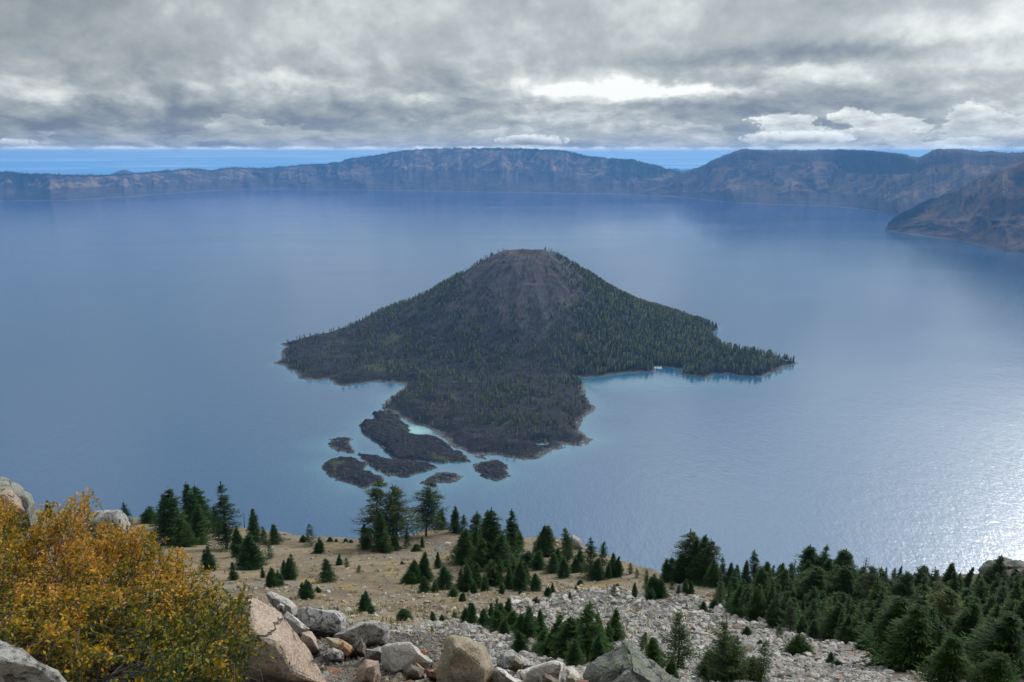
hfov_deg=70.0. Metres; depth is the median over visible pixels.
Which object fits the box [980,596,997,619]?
conifer
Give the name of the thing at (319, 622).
boulder
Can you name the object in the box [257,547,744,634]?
tufts
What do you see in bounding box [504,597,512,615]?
conifer
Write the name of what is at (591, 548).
conifer
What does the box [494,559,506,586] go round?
conifer
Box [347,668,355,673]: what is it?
rock
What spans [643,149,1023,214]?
caldera wall
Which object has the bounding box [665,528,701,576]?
conifer
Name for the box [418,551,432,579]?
conifer
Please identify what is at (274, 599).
boulder
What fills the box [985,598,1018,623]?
conifer
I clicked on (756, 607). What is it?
conifer
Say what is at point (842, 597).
conifer
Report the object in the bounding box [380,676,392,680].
rock
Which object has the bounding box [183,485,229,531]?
conifer
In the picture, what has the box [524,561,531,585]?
conifer
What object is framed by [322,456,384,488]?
islet
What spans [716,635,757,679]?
pine tree
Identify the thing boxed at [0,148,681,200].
caldera wall
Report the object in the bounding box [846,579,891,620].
conifer
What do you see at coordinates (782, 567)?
conifer
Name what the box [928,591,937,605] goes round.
conifer
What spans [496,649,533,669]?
boulder
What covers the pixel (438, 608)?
pebbles
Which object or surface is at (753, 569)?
conifer
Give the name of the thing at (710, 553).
conifer
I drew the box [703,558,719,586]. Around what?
conifer
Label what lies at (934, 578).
conifer
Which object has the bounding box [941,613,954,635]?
conifer
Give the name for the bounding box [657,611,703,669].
pine tree
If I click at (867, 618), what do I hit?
conifer
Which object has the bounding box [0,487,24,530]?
boulder
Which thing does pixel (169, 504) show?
conifer
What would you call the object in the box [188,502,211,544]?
conifer
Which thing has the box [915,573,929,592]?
conifer
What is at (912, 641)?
conifer
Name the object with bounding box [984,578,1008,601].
conifer
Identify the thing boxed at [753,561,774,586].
conifer
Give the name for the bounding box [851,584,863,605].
conifer
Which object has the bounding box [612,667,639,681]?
rock
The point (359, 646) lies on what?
rock
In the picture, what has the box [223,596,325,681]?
boulder
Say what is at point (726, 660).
pine tree
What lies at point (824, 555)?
conifer
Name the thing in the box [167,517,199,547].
conifer
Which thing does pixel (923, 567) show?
conifer
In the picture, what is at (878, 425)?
water
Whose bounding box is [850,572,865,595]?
conifer
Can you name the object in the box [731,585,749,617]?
conifer
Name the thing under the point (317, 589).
evergreen shrub
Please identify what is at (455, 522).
conifer
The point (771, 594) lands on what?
conifer
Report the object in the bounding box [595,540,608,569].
conifer
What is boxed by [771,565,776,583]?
conifer
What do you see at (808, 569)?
conifer
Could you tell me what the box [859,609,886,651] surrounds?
conifer
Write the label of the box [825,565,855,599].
conifer
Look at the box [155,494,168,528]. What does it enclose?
conifer
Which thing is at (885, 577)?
conifer
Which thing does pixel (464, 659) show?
boulder
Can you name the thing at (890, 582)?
conifer
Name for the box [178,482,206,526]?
conifer
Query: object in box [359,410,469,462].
islet
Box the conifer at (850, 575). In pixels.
[841,568,855,594]
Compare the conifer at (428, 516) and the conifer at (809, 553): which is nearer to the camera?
the conifer at (809, 553)
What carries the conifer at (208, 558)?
on the ground
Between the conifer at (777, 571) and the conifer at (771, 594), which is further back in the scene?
the conifer at (777, 571)
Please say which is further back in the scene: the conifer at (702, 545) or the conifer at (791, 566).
the conifer at (702, 545)
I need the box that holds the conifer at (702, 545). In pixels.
[681,534,710,583]
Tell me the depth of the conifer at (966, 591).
46.98 m
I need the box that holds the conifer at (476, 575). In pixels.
[471,561,482,588]
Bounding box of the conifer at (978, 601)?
[966,594,982,611]
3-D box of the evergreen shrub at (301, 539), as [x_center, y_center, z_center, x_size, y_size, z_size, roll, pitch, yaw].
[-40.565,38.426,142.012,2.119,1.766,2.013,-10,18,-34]
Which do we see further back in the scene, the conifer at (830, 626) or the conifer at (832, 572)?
the conifer at (832, 572)
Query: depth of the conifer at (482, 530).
110.08 m
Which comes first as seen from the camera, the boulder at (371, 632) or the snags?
the boulder at (371, 632)
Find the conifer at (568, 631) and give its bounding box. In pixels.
[542,616,584,660]
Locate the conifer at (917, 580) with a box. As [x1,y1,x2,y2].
[912,569,927,592]
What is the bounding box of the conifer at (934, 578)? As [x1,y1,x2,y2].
[927,566,942,590]
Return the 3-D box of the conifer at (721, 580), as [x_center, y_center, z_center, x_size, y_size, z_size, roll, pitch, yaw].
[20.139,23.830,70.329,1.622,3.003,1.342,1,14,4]
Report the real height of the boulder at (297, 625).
0.794 m
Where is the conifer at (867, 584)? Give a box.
[850,565,886,602]
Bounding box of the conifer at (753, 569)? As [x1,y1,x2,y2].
[746,550,761,584]
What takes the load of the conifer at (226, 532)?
on the ground
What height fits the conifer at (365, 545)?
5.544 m
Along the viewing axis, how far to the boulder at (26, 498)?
18.12 m
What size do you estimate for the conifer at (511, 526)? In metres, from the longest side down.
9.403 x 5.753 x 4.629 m
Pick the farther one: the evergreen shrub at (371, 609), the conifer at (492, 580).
the conifer at (492, 580)
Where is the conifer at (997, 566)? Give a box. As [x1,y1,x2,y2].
[974,555,1011,585]
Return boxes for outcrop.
[571,535,585,548]
[978,557,1023,573]
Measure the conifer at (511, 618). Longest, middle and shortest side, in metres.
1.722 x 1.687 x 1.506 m
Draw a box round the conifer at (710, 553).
[692,538,724,580]
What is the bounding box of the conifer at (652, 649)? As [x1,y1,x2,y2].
[639,637,667,667]
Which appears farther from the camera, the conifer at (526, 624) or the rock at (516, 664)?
the conifer at (526, 624)
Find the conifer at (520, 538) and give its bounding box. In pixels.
[515,526,526,551]
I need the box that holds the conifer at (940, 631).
[921,604,948,665]
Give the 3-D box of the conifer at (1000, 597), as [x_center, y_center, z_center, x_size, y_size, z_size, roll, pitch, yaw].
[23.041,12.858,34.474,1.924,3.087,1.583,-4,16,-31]
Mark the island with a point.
(476, 439)
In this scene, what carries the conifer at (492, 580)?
on the ground
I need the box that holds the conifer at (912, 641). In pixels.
[867,603,943,671]
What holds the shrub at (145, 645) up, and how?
on the ground
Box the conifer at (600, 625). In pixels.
[585,611,613,659]
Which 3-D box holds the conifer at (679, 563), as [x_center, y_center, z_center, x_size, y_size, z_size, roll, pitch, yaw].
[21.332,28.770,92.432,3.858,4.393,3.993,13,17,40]
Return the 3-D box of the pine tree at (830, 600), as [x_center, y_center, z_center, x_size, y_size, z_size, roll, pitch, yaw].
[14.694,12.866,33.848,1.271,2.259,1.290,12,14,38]
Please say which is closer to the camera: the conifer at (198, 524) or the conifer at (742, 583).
the conifer at (742, 583)
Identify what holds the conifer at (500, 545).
on the ground
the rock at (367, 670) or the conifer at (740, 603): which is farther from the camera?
the conifer at (740, 603)
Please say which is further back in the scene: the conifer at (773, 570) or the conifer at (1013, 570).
the conifer at (773, 570)
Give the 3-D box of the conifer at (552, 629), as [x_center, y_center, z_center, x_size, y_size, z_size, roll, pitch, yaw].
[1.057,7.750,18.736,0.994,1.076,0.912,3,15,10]
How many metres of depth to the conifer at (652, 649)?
13.18 m
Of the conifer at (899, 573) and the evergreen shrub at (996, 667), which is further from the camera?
the conifer at (899, 573)
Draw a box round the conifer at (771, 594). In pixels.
[764,583,775,617]
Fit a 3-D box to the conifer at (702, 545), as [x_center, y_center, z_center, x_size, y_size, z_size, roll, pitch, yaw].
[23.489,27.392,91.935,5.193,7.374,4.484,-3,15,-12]
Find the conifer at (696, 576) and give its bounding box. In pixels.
[682,547,710,586]
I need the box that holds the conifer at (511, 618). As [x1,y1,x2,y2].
[497,610,518,630]
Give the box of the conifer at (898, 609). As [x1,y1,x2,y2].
[853,592,912,667]
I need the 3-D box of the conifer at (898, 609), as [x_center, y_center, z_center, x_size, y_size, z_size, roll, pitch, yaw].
[7.139,5.366,13.494,1.542,1.672,1.691,3,13,19]
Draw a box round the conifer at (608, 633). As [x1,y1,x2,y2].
[604,621,616,650]
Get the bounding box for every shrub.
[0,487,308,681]
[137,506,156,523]
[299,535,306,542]
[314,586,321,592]
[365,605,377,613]
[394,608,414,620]
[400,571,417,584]
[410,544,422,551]
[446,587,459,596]
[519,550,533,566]
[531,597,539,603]
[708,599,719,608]
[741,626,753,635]
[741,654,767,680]
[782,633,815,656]
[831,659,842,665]
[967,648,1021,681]
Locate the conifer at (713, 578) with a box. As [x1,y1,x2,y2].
[705,562,724,587]
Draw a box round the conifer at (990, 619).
[964,615,998,679]
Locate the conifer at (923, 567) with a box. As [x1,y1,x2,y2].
[914,565,931,587]
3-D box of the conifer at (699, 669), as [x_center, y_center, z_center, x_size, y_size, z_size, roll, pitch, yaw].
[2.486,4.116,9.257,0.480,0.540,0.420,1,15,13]
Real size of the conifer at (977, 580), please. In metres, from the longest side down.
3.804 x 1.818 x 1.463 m
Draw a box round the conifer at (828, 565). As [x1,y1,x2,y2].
[820,557,835,580]
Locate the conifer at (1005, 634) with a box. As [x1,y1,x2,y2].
[960,610,1023,680]
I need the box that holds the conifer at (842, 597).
[837,590,848,604]
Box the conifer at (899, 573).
[895,566,903,580]
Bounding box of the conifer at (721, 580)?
[713,577,727,599]
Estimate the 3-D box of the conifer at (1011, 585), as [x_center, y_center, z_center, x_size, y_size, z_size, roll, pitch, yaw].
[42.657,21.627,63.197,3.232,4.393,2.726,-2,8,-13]
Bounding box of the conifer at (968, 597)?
[947,593,984,622]
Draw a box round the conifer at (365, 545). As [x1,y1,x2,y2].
[357,522,372,550]
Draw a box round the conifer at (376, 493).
[351,479,404,542]
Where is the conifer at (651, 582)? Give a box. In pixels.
[644,574,666,597]
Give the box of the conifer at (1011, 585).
[997,569,1014,591]
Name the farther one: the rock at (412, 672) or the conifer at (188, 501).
the conifer at (188, 501)
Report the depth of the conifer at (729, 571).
86.64 m
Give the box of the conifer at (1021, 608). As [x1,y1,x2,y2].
[1012,598,1023,643]
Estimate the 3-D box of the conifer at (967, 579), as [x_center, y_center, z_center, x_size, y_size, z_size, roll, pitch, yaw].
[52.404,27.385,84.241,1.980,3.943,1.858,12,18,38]
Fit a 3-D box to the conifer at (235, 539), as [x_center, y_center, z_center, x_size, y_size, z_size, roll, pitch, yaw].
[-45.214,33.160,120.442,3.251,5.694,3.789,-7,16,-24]
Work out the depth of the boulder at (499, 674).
8.36 m
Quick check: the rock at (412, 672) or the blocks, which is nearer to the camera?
the rock at (412, 672)
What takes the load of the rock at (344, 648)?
on the ground
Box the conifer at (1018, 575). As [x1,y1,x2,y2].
[1013,571,1022,588]
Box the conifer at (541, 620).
[535,609,548,634]
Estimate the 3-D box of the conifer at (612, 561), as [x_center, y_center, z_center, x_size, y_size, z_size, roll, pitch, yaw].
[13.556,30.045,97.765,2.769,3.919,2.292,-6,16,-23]
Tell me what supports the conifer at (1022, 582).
on the ground
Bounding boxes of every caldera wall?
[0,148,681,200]
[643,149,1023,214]
[883,158,1023,254]
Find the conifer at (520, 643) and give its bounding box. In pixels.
[509,630,530,652]
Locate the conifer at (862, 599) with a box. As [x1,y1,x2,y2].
[857,598,865,613]
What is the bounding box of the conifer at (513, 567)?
[510,560,516,576]
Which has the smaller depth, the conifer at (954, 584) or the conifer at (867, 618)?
the conifer at (867, 618)
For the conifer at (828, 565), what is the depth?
84.50 m
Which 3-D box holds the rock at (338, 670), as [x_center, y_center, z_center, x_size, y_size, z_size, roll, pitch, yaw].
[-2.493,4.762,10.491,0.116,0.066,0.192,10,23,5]
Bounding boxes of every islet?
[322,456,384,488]
[328,437,354,452]
[358,453,436,477]
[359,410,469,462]
[420,472,462,485]
[472,459,509,481]
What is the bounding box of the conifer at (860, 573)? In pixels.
[855,564,870,583]
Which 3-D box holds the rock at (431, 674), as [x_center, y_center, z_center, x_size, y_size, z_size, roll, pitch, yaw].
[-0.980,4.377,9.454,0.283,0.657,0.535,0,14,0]
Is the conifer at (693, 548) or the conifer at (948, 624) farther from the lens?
the conifer at (693, 548)
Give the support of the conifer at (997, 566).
on the ground
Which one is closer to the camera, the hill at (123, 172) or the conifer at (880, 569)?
the conifer at (880, 569)
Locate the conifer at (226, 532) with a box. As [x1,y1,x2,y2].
[203,481,243,552]
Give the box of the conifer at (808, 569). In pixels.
[793,562,815,591]
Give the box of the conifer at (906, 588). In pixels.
[887,571,916,602]
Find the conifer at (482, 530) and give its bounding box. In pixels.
[474,510,500,557]
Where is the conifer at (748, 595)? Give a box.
[738,588,753,617]
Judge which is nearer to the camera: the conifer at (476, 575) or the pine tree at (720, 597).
the pine tree at (720, 597)
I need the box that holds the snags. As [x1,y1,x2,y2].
[302,248,779,456]
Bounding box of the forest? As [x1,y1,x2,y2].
[0,146,1022,224]
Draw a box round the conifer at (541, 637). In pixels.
[530,629,548,653]
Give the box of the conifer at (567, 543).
[557,527,577,562]
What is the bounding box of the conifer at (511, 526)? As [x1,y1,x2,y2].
[502,508,523,559]
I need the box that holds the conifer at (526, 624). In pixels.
[509,606,539,639]
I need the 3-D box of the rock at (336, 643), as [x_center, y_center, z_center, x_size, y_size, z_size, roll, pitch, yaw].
[-2.848,5.228,12.280,0.580,0.934,0.784,0,14,0]
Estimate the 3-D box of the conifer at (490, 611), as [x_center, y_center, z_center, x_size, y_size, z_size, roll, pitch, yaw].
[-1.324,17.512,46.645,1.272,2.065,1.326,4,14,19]
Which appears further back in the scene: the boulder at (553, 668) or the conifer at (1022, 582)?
the conifer at (1022, 582)
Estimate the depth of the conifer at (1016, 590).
32.29 m
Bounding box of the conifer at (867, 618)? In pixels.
[854,608,874,644]
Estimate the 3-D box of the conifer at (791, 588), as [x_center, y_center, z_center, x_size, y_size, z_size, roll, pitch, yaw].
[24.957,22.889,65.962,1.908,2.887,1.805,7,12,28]
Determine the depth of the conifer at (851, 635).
28.81 m
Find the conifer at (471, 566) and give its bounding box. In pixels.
[469,560,480,579]
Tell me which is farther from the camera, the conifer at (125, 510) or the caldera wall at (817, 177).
the caldera wall at (817, 177)
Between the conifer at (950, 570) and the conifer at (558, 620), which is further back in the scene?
the conifer at (950, 570)
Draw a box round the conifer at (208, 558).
[196,544,219,570]
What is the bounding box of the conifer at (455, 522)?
[446,505,460,533]
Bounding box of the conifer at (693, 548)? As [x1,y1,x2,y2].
[685,538,699,579]
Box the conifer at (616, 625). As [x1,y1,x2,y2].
[608,608,627,641]
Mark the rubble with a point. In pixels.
(330, 677)
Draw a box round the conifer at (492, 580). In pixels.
[486,558,499,586]
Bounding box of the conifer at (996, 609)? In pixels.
[985,603,1000,624]
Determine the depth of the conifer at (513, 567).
87.30 m
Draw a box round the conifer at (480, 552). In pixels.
[462,538,489,572]
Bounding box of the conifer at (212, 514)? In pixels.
[208,504,223,538]
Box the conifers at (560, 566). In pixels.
[43,501,1023,678]
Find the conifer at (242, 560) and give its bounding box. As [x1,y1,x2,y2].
[232,532,259,570]
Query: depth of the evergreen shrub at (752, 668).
8.96 m
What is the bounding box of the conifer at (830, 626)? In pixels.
[811,601,847,640]
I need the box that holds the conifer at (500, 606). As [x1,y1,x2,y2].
[494,598,508,617]
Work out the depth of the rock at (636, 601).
69.26 m
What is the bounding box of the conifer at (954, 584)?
[948,571,961,594]
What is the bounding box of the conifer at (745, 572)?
[740,560,752,584]
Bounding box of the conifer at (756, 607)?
[742,582,767,620]
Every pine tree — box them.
[482,559,499,585]
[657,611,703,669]
[695,618,743,681]
[712,581,727,604]
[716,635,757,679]
[749,641,776,681]
[776,600,798,631]
[805,601,827,627]
[815,597,833,633]
[830,591,842,602]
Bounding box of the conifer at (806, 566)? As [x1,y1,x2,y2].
[800,559,811,574]
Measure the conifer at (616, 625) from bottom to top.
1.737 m
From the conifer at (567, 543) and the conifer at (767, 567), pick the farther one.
the conifer at (567, 543)
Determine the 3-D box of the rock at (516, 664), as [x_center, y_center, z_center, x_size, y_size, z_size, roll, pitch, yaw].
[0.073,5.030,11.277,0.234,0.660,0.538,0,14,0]
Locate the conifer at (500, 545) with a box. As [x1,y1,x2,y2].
[480,534,519,571]
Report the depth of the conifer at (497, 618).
39.25 m
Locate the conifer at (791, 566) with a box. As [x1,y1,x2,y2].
[786,561,796,583]
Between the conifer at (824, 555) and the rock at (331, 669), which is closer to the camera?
the rock at (331, 669)
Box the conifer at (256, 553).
[240,540,269,569]
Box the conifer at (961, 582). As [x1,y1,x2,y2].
[955,575,964,592]
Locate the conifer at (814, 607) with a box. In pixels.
[797,596,821,626]
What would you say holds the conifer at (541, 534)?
on the ground
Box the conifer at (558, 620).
[539,612,565,656]
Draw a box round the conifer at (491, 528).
[465,507,524,565]
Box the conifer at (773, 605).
[760,591,780,628]
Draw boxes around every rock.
[276,603,284,613]
[301,631,319,653]
[322,647,343,662]
[325,637,357,656]
[326,667,336,673]
[334,667,341,673]
[338,642,351,658]
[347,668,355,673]
[353,638,365,656]
[356,659,380,681]
[365,646,381,660]
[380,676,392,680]
[394,672,403,678]
[404,664,424,679]
[426,668,436,681]
[461,623,469,628]
[509,656,523,671]
[542,673,560,681]
[562,594,569,600]
[566,674,577,681]
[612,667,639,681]
[633,599,640,604]
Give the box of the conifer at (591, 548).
[578,536,598,575]
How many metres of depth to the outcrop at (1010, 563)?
120.45 m
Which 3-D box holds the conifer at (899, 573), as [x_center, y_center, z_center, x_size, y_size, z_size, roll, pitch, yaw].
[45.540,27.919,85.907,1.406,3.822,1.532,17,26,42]
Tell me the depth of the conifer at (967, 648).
9.64 m
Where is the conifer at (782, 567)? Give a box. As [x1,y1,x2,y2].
[774,562,785,586]
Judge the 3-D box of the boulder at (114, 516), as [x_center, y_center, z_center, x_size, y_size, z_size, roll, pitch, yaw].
[-9.399,4.706,16.961,1.047,2.712,3.330,-10,17,-34]
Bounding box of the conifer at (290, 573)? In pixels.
[282,552,298,580]
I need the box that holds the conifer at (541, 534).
[531,525,548,553]
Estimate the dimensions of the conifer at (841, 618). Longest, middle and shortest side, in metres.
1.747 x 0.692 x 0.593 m
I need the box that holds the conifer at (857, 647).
[854,627,869,649]
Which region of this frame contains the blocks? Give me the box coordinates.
[276,331,788,488]
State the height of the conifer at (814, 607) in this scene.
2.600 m
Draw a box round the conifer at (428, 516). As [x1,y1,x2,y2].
[406,481,451,535]
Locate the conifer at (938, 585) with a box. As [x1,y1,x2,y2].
[925,581,958,608]
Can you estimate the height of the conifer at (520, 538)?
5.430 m
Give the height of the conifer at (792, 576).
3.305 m
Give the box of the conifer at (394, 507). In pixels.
[368,483,423,545]
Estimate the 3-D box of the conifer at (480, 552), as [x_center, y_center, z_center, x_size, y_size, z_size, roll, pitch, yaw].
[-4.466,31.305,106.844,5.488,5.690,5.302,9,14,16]
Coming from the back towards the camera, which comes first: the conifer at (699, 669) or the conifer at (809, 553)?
the conifer at (809, 553)
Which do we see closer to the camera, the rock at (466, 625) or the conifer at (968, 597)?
the conifer at (968, 597)
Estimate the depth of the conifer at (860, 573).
68.06 m
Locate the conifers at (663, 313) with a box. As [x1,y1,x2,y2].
[282,247,794,452]
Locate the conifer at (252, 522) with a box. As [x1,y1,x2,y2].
[244,509,262,542]
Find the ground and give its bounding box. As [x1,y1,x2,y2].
[0,509,1023,681]
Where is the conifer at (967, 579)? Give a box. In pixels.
[962,566,973,590]
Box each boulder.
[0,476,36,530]
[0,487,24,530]
[0,640,65,681]
[82,510,133,560]
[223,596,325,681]
[266,592,297,617]
[283,612,308,634]
[297,607,346,636]
[334,620,389,646]
[381,642,433,672]
[436,635,493,681]
[492,667,524,681]
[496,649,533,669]
[516,660,565,681]
[566,667,582,679]
[583,641,676,681]
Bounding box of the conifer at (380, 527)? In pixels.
[368,510,394,552]
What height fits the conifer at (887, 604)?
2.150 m
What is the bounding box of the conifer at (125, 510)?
[120,502,137,526]
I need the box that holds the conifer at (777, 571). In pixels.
[772,564,781,583]
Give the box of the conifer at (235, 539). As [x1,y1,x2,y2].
[228,527,242,556]
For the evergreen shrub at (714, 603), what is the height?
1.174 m
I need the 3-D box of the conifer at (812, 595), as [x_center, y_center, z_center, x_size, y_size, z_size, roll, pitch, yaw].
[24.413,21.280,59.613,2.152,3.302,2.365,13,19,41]
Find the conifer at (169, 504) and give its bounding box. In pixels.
[143,487,196,545]
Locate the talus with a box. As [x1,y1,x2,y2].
[218,533,925,681]
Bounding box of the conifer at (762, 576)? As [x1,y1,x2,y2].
[751,567,771,590]
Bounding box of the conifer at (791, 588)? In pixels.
[780,582,795,600]
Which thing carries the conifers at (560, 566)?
on the ground
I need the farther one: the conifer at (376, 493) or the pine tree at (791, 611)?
the conifer at (376, 493)
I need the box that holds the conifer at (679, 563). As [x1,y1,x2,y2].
[666,554,689,583]
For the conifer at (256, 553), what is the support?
on the ground
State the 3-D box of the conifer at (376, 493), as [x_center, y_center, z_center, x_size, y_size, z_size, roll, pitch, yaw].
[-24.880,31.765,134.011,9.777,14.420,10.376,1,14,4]
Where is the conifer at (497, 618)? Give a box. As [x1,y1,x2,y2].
[486,608,504,633]
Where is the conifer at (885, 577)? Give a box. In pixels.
[868,571,889,592]
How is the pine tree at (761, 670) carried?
on the ground
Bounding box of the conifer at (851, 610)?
[844,597,856,617]
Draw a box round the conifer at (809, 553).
[793,544,822,577]
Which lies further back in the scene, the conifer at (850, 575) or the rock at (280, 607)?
the conifer at (850, 575)
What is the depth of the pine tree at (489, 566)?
88.35 m
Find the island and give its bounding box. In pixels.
[274,249,796,459]
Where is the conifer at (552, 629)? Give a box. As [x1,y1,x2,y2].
[535,623,560,656]
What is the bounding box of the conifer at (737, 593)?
[726,584,743,614]
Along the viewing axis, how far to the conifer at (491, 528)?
108.62 m
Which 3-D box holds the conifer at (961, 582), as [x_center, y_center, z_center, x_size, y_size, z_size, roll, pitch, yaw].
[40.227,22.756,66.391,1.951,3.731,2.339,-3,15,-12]
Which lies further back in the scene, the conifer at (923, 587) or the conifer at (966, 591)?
the conifer at (966, 591)
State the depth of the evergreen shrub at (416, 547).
129.76 m
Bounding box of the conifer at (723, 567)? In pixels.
[719,557,726,586]
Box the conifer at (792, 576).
[788,570,796,593]
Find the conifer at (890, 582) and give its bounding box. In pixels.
[886,578,897,595]
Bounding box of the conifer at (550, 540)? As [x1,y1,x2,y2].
[532,525,562,556]
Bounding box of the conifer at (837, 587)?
[832,582,842,595]
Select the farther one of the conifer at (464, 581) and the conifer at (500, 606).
the conifer at (464, 581)
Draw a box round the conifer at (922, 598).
[897,593,932,617]
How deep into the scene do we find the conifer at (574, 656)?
13.48 m
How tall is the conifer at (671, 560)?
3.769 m
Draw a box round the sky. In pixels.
[0,0,1023,174]
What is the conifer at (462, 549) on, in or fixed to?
on the ground
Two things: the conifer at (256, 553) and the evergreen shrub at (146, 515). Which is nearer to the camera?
the conifer at (256, 553)
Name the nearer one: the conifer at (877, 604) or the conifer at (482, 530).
the conifer at (877, 604)
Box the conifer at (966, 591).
[958,586,974,608]
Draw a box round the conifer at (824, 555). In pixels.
[815,544,833,566]
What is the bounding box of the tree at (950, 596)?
[924,586,964,623]
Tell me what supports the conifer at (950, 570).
on the ground
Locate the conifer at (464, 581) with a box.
[454,563,476,592]
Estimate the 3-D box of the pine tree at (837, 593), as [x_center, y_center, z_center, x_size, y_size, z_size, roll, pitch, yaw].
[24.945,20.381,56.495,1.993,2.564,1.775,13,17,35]
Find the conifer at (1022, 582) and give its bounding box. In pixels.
[1019,576,1023,594]
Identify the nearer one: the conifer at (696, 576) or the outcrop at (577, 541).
the conifer at (696, 576)
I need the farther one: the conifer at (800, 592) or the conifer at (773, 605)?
the conifer at (800, 592)
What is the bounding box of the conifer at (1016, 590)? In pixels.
[1003,579,1023,611]
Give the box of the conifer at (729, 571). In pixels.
[723,561,733,587]
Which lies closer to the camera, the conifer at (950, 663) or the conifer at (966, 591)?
the conifer at (950, 663)
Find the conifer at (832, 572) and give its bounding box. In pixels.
[823,563,840,583]
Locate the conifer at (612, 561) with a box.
[604,552,621,577]
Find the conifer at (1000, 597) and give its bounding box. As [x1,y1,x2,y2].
[986,585,1007,605]
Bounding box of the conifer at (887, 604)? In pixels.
[872,593,897,636]
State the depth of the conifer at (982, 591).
56.52 m
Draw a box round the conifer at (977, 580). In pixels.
[971,575,980,589]
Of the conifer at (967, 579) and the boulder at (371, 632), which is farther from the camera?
the conifer at (967, 579)
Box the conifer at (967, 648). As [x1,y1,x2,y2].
[961,644,978,677]
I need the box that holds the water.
[0,189,1023,578]
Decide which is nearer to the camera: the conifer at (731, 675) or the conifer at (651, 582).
the conifer at (731, 675)
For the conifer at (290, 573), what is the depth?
94.79 m
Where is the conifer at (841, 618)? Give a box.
[834,609,844,635]
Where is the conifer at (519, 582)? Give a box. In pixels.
[510,560,529,590]
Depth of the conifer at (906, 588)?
45.75 m
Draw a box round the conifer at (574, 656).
[562,639,584,666]
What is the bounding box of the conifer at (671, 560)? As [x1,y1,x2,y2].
[667,557,673,570]
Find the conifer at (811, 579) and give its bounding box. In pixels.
[789,565,828,597]
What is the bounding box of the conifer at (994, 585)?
[988,570,1008,596]
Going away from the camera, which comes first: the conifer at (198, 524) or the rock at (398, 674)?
the rock at (398, 674)
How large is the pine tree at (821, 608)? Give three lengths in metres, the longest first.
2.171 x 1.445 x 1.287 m
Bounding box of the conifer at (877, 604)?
[850,589,886,638]
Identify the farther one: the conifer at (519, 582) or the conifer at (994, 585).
the conifer at (519, 582)
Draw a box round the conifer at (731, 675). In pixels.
[703,635,745,681]
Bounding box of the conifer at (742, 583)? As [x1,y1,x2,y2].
[725,577,751,613]
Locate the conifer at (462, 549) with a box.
[445,528,474,564]
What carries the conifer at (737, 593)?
on the ground
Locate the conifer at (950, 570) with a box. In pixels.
[940,563,956,584]
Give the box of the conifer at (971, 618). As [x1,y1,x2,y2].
[946,599,986,644]
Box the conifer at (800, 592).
[796,587,805,606]
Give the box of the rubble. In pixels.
[297,631,450,681]
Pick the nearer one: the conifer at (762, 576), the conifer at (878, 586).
the conifer at (878, 586)
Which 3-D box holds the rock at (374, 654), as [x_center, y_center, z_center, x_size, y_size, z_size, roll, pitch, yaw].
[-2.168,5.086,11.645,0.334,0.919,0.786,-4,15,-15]
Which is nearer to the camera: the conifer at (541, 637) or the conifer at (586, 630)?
the conifer at (586, 630)
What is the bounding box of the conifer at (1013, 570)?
[1006,567,1019,582]
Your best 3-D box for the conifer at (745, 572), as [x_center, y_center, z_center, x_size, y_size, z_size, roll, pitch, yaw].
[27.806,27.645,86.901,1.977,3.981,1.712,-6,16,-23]
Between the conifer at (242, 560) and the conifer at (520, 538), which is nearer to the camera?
the conifer at (242, 560)
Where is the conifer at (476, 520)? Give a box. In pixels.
[468,511,483,550]
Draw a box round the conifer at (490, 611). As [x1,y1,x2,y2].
[484,602,493,628]
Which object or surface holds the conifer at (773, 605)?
on the ground
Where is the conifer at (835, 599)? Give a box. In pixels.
[831,594,837,606]
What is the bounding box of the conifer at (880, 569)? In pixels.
[854,567,884,603]
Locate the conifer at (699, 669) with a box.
[690,649,713,679]
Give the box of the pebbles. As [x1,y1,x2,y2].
[207,526,1023,681]
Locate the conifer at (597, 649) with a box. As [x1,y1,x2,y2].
[586,634,605,663]
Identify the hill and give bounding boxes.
[113,170,132,174]
[671,168,683,172]
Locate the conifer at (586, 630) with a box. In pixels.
[565,603,609,663]
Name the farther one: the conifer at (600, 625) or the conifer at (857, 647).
the conifer at (857, 647)
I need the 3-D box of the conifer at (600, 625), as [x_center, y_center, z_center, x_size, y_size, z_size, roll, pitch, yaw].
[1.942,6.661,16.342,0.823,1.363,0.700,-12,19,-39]
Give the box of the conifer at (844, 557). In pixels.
[832,548,859,575]
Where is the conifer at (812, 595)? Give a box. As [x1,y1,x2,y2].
[799,585,819,610]
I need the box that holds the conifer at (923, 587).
[907,581,931,606]
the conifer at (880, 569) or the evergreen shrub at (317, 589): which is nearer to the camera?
the conifer at (880, 569)
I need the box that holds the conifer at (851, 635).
[841,611,863,644]
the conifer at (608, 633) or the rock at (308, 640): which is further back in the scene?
the conifer at (608, 633)
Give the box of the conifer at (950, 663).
[909,633,977,681]
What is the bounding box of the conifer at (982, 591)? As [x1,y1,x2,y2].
[964,576,990,608]
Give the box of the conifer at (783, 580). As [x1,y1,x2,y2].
[775,568,794,591]
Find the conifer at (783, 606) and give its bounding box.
[768,589,803,627]
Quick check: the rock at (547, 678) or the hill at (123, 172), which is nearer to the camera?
the rock at (547, 678)
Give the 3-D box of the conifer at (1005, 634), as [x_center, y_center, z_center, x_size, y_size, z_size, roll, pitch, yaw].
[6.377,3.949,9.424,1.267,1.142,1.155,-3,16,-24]
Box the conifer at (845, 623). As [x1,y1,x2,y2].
[834,614,852,644]

